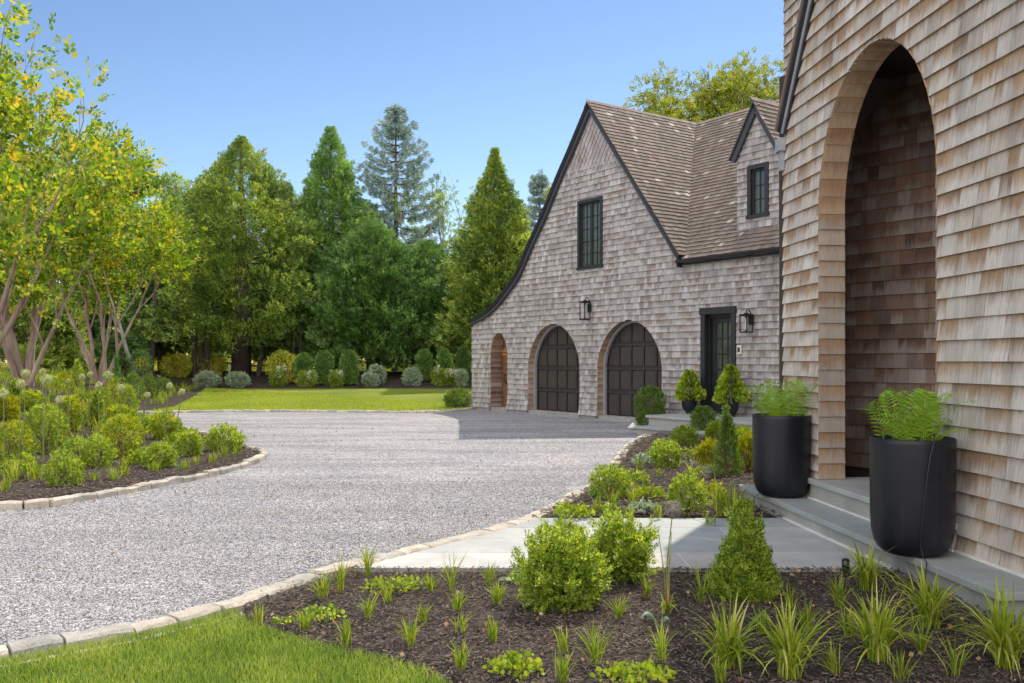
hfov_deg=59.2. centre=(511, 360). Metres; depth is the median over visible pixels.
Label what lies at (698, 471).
ornamental grass
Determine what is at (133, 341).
deciduous tree
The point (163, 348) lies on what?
deciduous tree
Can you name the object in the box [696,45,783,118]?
deciduous tree
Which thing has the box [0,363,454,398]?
ground
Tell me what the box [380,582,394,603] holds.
grass tuft
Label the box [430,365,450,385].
hydrangea shrub
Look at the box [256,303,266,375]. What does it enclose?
bare tree
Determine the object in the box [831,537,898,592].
ornamental grass
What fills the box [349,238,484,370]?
conifer tree
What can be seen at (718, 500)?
ornamental grass
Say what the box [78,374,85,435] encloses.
allium
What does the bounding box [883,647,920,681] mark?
grass tuft
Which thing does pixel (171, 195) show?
deciduous tree
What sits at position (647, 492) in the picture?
leafy perennial
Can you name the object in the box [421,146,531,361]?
conifer tree
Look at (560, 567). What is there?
boxwood shrub
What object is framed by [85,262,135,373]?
bare tree
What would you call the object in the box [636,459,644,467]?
grass tuft
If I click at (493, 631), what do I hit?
grass tuft
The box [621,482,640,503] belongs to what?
grass tuft
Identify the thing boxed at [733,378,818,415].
fern
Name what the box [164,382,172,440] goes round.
allium
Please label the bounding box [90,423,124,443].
leafy perennial
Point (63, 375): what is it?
garden shrub
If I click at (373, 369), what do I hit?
variegated shrub
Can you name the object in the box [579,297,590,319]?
wall lantern
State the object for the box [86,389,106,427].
boxwood shrub
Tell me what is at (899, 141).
shingled house
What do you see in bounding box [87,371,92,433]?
allium
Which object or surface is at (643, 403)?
boxwood shrub
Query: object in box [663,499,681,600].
allium
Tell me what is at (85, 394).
garden shrub
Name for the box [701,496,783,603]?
boxwood shrub
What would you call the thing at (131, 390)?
garden shrub
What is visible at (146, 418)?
boxwood shrub
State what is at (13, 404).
boxwood shrub
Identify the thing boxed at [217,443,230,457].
grass tuft
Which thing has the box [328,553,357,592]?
grass tuft
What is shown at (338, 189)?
conifer tree
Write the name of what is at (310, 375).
hydrangea shrub
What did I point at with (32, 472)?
grass tuft
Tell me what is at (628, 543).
boxwood shrub
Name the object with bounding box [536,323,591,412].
garage door
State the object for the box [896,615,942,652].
grass tuft
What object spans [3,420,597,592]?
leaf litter
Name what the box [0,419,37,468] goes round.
boxwood shrub
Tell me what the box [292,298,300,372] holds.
bare tree
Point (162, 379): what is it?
garden shrub
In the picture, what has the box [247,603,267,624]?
grass tuft
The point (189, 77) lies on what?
sky
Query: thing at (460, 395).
juniper shrub
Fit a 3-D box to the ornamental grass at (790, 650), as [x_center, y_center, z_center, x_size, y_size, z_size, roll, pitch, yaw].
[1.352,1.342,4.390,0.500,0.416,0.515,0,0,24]
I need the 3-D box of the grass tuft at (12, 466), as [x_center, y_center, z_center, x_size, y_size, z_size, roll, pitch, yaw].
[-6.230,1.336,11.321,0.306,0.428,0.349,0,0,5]
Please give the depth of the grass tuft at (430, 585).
6.03 m
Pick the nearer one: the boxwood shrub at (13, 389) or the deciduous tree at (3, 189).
the boxwood shrub at (13, 389)
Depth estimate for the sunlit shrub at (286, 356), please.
41.71 m
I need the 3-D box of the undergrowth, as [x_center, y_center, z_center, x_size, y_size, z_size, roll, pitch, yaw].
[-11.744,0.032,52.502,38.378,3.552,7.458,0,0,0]
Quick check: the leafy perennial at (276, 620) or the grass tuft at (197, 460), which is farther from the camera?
the grass tuft at (197, 460)
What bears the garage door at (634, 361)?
in the garage building
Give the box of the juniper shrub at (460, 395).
[442,387,470,407]
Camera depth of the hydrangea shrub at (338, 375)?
40.65 m
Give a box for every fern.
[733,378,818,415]
[857,387,975,440]
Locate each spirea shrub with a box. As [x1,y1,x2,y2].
[691,435,721,463]
[701,419,722,442]
[726,423,751,447]
[733,429,752,470]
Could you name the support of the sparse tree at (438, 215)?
on the ground at (174, 380)
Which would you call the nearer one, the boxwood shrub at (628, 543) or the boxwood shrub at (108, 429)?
the boxwood shrub at (628, 543)
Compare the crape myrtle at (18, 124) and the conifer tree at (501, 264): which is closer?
the crape myrtle at (18, 124)
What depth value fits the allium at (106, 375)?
16.50 m
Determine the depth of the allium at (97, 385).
15.20 m
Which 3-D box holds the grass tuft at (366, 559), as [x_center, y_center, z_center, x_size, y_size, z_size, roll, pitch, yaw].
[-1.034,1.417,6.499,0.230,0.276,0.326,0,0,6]
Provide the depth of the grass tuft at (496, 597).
5.70 m
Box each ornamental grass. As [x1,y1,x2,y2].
[675,457,712,478]
[685,592,770,677]
[701,472,737,516]
[717,477,755,518]
[745,593,841,679]
[825,573,942,667]
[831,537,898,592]
[883,558,973,631]
[938,570,1023,679]
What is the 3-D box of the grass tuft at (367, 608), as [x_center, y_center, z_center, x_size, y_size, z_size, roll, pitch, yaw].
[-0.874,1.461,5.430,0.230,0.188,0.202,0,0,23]
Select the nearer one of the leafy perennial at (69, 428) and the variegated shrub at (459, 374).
the leafy perennial at (69, 428)
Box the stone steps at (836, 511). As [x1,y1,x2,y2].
[739,477,1023,624]
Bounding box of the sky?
[0,0,783,362]
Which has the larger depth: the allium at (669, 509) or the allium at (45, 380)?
the allium at (45, 380)
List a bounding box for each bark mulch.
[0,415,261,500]
[532,432,781,516]
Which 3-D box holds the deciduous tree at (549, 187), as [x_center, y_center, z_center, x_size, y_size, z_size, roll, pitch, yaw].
[3.066,-3.607,34.034,3.887,11.024,2.898,0,0,0]
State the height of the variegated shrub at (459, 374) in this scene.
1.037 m
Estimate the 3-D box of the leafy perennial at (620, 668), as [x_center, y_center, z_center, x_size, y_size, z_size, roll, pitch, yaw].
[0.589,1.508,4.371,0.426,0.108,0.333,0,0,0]
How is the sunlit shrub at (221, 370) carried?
on the mulch berm
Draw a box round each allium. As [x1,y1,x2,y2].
[0,388,8,474]
[15,379,25,478]
[20,369,30,471]
[39,368,46,462]
[40,373,51,480]
[55,395,64,473]
[65,378,70,434]
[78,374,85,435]
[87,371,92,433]
[94,381,102,433]
[102,371,111,436]
[116,384,125,427]
[139,392,150,441]
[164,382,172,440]
[175,388,184,439]
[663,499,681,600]
[691,461,697,475]
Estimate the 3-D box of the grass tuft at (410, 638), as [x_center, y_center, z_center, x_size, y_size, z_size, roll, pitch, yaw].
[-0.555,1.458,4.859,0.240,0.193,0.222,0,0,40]
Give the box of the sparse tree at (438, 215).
[387,169,476,254]
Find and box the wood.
[0,260,414,370]
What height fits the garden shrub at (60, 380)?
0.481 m
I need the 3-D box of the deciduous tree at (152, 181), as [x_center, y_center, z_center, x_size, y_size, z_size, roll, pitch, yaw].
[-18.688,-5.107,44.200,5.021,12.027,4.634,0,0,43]
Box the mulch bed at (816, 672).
[243,572,1023,682]
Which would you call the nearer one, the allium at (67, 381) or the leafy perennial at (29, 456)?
the leafy perennial at (29, 456)
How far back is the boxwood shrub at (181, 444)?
14.29 m
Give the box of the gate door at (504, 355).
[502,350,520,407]
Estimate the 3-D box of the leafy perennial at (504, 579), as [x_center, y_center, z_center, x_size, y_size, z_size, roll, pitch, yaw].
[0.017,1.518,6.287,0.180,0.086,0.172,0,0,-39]
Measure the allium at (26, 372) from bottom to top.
1.490 m
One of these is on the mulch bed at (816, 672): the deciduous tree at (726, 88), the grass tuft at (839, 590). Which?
the grass tuft at (839, 590)
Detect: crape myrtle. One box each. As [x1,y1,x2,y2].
[0,0,143,345]
[0,64,167,386]
[0,156,214,385]
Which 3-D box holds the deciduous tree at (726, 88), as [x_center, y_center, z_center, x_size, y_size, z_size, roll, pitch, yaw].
[6.396,-4.239,31.339,6.085,12.284,7.651,0,0,0]
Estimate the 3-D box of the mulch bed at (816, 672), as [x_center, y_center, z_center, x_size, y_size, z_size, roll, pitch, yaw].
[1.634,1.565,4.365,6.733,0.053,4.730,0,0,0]
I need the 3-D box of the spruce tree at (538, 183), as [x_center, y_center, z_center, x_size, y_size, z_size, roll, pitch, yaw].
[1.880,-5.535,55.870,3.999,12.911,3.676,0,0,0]
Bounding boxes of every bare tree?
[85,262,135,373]
[148,251,159,373]
[191,292,210,377]
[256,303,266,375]
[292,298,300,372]
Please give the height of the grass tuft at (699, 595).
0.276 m
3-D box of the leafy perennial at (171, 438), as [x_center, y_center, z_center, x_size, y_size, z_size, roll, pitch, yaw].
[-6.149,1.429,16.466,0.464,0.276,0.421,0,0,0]
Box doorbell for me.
[737,345,741,353]
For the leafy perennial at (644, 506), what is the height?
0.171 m
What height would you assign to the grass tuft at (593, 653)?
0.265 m
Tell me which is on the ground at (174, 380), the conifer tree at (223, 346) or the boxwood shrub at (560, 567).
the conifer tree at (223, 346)
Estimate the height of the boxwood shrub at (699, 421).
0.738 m
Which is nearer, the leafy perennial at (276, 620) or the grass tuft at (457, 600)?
the leafy perennial at (276, 620)
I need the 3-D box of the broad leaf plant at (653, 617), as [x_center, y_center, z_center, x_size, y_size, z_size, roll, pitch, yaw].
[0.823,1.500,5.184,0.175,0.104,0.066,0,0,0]
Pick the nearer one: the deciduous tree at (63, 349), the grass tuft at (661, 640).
the grass tuft at (661, 640)
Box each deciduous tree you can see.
[0,151,28,285]
[0,280,99,372]
[1,171,84,341]
[27,287,150,371]
[44,159,139,312]
[82,130,170,370]
[121,275,187,371]
[144,171,190,370]
[542,135,572,199]
[621,60,775,122]
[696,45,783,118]
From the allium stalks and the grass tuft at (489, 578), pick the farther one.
the grass tuft at (489, 578)
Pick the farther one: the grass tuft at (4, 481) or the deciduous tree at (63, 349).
the deciduous tree at (63, 349)
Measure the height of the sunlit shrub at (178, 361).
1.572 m
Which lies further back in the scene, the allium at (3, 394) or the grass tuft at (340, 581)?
the allium at (3, 394)
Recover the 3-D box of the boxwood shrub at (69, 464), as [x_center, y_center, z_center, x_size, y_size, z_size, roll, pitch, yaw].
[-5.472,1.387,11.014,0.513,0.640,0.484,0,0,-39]
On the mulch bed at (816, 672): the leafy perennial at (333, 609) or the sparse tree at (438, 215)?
the leafy perennial at (333, 609)
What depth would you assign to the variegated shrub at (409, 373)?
40.84 m
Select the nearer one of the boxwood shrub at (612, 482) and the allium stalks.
the allium stalks
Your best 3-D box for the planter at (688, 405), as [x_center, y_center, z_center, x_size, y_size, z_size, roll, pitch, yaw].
[4.140,1.018,21.037,0.370,0.443,0.370,0,0,0]
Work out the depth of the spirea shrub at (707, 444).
13.34 m
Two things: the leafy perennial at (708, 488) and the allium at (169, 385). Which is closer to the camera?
the leafy perennial at (708, 488)
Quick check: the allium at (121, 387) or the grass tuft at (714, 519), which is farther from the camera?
the allium at (121, 387)
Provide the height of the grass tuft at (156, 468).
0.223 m
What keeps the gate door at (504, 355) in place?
in the garage building
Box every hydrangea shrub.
[268,365,287,386]
[294,369,317,386]
[327,369,345,386]
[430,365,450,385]
[447,368,461,385]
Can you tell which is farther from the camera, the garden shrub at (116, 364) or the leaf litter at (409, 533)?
the garden shrub at (116, 364)
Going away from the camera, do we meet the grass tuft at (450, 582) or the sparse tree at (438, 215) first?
the grass tuft at (450, 582)
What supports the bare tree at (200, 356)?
on the mulch berm
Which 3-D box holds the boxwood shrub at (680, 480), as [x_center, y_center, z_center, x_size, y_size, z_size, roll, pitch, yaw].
[1.793,1.409,9.192,0.493,0.668,0.491,0,0,0]
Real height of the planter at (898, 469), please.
0.835 m
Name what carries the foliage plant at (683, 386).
in the planter at (688, 405)
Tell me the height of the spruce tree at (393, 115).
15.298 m
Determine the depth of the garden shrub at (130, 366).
35.91 m
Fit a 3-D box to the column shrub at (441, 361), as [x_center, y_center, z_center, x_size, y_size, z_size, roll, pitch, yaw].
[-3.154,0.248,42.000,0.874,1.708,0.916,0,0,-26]
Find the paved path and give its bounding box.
[354,518,888,571]
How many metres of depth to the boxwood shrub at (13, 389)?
16.99 m
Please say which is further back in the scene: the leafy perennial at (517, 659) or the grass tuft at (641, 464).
the grass tuft at (641, 464)
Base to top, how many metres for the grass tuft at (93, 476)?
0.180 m
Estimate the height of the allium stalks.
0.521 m
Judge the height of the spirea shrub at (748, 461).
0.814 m
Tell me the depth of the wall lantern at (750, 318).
19.92 m
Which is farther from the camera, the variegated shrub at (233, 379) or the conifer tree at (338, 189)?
the conifer tree at (338, 189)
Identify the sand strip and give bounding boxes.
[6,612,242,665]
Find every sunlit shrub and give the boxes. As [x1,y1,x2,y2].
[158,352,192,377]
[197,351,229,376]
[264,349,303,382]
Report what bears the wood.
on the ground at (174, 380)
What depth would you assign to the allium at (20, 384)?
11.60 m
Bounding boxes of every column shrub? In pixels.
[293,352,313,383]
[313,349,334,384]
[339,349,360,384]
[414,348,433,381]
[435,348,453,379]
[454,347,471,381]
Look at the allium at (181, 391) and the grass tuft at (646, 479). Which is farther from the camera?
the allium at (181, 391)
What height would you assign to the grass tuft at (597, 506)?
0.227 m
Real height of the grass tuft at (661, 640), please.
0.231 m
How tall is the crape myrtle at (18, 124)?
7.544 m
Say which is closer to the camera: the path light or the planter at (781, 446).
the path light
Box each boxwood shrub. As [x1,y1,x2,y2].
[0,394,20,420]
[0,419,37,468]
[7,377,31,405]
[17,388,50,415]
[17,402,70,454]
[40,448,85,486]
[51,394,89,431]
[58,434,96,465]
[79,433,119,468]
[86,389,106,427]
[101,412,150,457]
[104,403,137,417]
[137,413,160,431]
[139,440,180,467]
[147,408,184,438]
[171,426,206,456]
[202,421,247,450]
[507,500,619,614]
[582,501,662,583]
[586,461,633,499]
[633,385,667,425]
[648,439,683,468]
[665,466,711,517]
[669,423,699,445]
[688,404,718,430]
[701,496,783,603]
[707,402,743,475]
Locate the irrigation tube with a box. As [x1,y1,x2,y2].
[920,433,934,579]
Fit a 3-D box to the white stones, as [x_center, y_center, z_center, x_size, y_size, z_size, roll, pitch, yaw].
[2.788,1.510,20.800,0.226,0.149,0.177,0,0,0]
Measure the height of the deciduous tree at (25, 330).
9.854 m
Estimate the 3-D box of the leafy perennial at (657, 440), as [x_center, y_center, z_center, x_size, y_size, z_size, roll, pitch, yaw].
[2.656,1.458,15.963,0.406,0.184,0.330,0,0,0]
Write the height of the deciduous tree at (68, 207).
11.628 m
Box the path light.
[841,558,849,577]
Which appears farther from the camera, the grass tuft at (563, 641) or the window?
the window
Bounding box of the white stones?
[628,423,635,428]
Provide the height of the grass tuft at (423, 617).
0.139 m
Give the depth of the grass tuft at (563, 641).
4.77 m
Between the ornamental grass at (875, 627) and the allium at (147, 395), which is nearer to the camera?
the ornamental grass at (875, 627)
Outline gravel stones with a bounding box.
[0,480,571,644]
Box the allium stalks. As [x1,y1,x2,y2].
[657,532,677,615]
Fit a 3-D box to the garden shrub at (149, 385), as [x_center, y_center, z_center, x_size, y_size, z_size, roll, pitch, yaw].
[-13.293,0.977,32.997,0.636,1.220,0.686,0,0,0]
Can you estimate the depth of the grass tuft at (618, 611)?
5.41 m
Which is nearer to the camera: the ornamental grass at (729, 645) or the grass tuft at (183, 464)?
the ornamental grass at (729, 645)
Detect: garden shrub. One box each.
[44,374,64,389]
[57,371,74,388]
[70,359,85,391]
[77,390,93,404]
[93,386,113,406]
[104,373,120,403]
[111,352,122,399]
[117,383,140,413]
[122,371,145,399]
[126,348,153,384]
[140,370,157,397]
[154,374,171,395]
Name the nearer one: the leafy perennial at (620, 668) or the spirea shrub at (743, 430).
the leafy perennial at (620, 668)
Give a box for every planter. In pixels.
[682,394,696,413]
[722,396,738,416]
[752,413,810,497]
[869,434,956,557]
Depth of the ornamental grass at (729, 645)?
4.52 m
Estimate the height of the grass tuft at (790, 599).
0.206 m
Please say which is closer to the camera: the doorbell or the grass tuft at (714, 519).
the grass tuft at (714, 519)
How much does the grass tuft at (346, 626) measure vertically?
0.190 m
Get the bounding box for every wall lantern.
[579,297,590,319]
[739,309,753,332]
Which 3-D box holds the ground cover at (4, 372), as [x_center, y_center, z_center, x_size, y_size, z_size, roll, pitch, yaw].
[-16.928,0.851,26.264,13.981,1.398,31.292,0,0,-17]
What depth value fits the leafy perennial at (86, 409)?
18.91 m
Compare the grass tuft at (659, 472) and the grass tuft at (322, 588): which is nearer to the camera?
the grass tuft at (322, 588)
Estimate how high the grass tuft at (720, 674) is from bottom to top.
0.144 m
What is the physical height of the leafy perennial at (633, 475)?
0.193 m
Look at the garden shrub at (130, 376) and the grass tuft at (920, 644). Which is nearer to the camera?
the grass tuft at (920, 644)
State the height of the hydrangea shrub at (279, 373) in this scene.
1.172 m
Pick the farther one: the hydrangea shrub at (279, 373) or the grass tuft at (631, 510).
the hydrangea shrub at (279, 373)
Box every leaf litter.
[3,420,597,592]
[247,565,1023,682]
[551,433,767,513]
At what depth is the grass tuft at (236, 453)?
14.53 m
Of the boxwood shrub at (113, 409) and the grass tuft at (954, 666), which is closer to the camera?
the grass tuft at (954, 666)
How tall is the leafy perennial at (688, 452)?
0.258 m
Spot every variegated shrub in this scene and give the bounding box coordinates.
[192,370,222,388]
[223,371,250,387]
[360,371,380,386]
[367,363,386,384]
[401,366,423,385]
[454,368,468,386]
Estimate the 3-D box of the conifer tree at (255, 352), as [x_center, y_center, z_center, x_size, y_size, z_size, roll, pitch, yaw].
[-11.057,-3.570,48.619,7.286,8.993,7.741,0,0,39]
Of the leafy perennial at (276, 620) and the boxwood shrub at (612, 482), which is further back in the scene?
the boxwood shrub at (612, 482)
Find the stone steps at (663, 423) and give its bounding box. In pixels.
[633,413,751,436]
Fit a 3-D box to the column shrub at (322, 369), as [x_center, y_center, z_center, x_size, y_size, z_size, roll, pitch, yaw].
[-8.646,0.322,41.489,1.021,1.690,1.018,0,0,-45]
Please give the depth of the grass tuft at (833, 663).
4.46 m
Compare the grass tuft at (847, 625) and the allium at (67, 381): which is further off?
the allium at (67, 381)
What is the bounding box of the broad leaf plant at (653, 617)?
[640,611,670,628]
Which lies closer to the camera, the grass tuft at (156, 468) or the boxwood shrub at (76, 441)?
the grass tuft at (156, 468)
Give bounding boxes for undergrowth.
[0,339,471,370]
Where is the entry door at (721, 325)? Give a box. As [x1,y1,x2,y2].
[712,317,730,411]
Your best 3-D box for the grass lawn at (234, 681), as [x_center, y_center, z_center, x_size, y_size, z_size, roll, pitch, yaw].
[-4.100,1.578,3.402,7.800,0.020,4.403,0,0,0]
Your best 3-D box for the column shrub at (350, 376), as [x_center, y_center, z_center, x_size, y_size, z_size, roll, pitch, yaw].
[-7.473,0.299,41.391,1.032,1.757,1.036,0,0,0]
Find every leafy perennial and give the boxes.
[0,451,41,477]
[37,412,72,438]
[70,392,109,416]
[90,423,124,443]
[119,411,144,424]
[121,442,153,464]
[163,431,187,444]
[270,615,294,625]
[296,602,346,623]
[359,572,425,594]
[482,648,544,680]
[499,572,519,584]
[552,501,595,516]
[589,654,676,682]
[619,468,649,482]
[628,497,658,512]
[630,452,651,463]
[632,484,665,498]
[651,438,672,447]
[683,444,709,458]
[701,478,726,498]
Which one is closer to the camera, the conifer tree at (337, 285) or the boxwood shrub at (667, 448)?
the boxwood shrub at (667, 448)
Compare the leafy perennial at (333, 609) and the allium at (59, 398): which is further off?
the allium at (59, 398)
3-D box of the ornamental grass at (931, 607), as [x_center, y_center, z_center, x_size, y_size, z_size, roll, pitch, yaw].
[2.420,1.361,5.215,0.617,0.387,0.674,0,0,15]
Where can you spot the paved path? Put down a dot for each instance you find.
(700, 542)
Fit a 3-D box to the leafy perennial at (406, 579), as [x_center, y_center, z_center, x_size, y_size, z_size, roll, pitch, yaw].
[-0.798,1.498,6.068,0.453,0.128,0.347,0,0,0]
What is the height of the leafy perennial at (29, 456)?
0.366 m
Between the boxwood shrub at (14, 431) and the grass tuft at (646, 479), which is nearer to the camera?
the grass tuft at (646, 479)
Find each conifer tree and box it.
[133,135,327,374]
[134,173,253,364]
[229,221,362,370]
[254,125,387,368]
[286,220,448,373]
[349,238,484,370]
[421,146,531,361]
[481,226,530,300]
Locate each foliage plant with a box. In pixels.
[674,369,706,400]
[712,363,752,403]
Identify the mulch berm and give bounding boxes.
[136,371,471,387]
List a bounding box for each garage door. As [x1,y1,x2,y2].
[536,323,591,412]
[605,320,674,416]
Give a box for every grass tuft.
[0,473,23,491]
[2,455,27,481]
[23,457,46,479]
[86,470,100,479]
[106,466,123,480]
[116,456,131,468]
[120,462,129,475]
[145,459,161,470]
[175,457,192,468]
[189,455,200,463]
[208,451,218,463]
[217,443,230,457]
[232,446,240,455]
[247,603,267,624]
[289,607,319,630]
[303,569,341,597]
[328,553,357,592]
[331,615,352,646]
[351,591,380,618]
[357,542,380,576]
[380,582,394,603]
[394,613,429,647]
[414,602,432,623]
[422,571,442,592]
[436,550,466,590]
[441,637,474,669]
[447,588,468,610]
[447,612,471,632]
[477,561,500,583]
[482,614,500,642]
[485,577,507,604]
[550,626,569,652]
[552,646,575,682]
[573,616,619,664]
[589,494,601,511]
[600,595,633,618]
[604,488,619,507]
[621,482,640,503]
[621,506,633,519]
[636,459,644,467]
[637,469,653,483]
[639,575,655,596]
[644,621,679,661]
[650,499,664,518]
[654,468,663,476]
[678,559,715,602]
[701,513,716,525]
[710,656,731,682]
[745,606,774,635]
[779,581,803,608]
[783,597,822,629]
[815,641,844,673]
[822,569,857,607]
[832,604,858,638]
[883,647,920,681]
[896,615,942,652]
[927,632,979,677]
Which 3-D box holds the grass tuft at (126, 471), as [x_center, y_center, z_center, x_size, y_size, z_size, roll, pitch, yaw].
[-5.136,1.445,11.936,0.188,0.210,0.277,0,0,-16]
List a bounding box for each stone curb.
[0,414,267,510]
[0,433,660,661]
[137,407,475,413]
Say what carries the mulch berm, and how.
on the ground at (174, 380)
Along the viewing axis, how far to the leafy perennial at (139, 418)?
19.81 m
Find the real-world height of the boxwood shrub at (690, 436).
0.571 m
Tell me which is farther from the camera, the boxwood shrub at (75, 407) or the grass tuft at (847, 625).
the boxwood shrub at (75, 407)
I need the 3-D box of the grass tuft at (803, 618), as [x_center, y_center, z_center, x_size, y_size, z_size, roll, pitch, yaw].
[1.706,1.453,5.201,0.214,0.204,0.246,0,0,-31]
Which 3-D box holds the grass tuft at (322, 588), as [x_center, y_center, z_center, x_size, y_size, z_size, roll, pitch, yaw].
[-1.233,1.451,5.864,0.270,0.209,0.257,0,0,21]
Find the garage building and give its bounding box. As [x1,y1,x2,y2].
[468,96,778,422]
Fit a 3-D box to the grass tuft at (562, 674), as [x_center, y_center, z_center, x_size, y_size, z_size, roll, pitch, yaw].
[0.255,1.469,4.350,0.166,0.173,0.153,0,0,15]
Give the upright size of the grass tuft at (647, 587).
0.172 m
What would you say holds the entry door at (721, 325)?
in the garage building
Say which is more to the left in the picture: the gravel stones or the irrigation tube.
the gravel stones
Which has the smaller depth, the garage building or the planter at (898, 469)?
the planter at (898, 469)
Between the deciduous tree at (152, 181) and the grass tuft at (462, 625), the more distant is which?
the deciduous tree at (152, 181)
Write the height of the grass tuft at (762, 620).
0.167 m
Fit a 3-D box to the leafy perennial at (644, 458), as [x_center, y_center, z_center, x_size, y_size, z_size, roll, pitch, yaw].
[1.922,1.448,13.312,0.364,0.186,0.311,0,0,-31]
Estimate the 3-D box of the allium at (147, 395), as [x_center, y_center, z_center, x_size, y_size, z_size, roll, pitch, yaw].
[-6.323,1.069,15.501,0.226,1.064,0.132,0,0,0]
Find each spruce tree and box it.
[322,103,454,370]
[524,168,549,231]
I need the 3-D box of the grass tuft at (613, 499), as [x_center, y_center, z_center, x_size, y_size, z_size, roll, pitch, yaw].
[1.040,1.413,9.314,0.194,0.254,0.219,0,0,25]
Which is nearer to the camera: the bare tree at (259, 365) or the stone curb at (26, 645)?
the stone curb at (26, 645)
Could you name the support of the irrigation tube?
hanging from the planter at (898, 469)
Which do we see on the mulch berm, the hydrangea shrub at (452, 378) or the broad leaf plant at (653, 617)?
the hydrangea shrub at (452, 378)
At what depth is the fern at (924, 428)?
6.45 m
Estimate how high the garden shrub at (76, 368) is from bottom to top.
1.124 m
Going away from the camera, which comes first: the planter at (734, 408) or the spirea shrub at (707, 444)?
the spirea shrub at (707, 444)
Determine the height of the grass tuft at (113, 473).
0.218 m
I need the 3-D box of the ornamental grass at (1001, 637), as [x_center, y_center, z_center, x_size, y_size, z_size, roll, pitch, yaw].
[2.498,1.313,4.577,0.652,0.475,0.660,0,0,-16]
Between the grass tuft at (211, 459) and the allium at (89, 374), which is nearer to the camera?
the grass tuft at (211, 459)
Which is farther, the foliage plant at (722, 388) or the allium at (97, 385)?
the foliage plant at (722, 388)
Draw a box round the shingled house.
[774,0,1023,574]
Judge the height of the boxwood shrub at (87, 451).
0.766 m
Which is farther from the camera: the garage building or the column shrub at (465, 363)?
the column shrub at (465, 363)
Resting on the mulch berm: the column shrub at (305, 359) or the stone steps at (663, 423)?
the column shrub at (305, 359)
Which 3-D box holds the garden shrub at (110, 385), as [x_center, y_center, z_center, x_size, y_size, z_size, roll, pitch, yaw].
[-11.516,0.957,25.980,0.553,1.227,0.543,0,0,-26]
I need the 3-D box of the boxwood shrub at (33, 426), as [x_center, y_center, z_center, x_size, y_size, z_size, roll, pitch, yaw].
[-7.461,1.114,14.402,0.720,0.910,0.741,0,0,0]
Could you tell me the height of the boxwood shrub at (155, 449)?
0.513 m
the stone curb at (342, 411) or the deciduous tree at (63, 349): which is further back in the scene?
the deciduous tree at (63, 349)
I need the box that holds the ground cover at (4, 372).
[0,366,197,445]

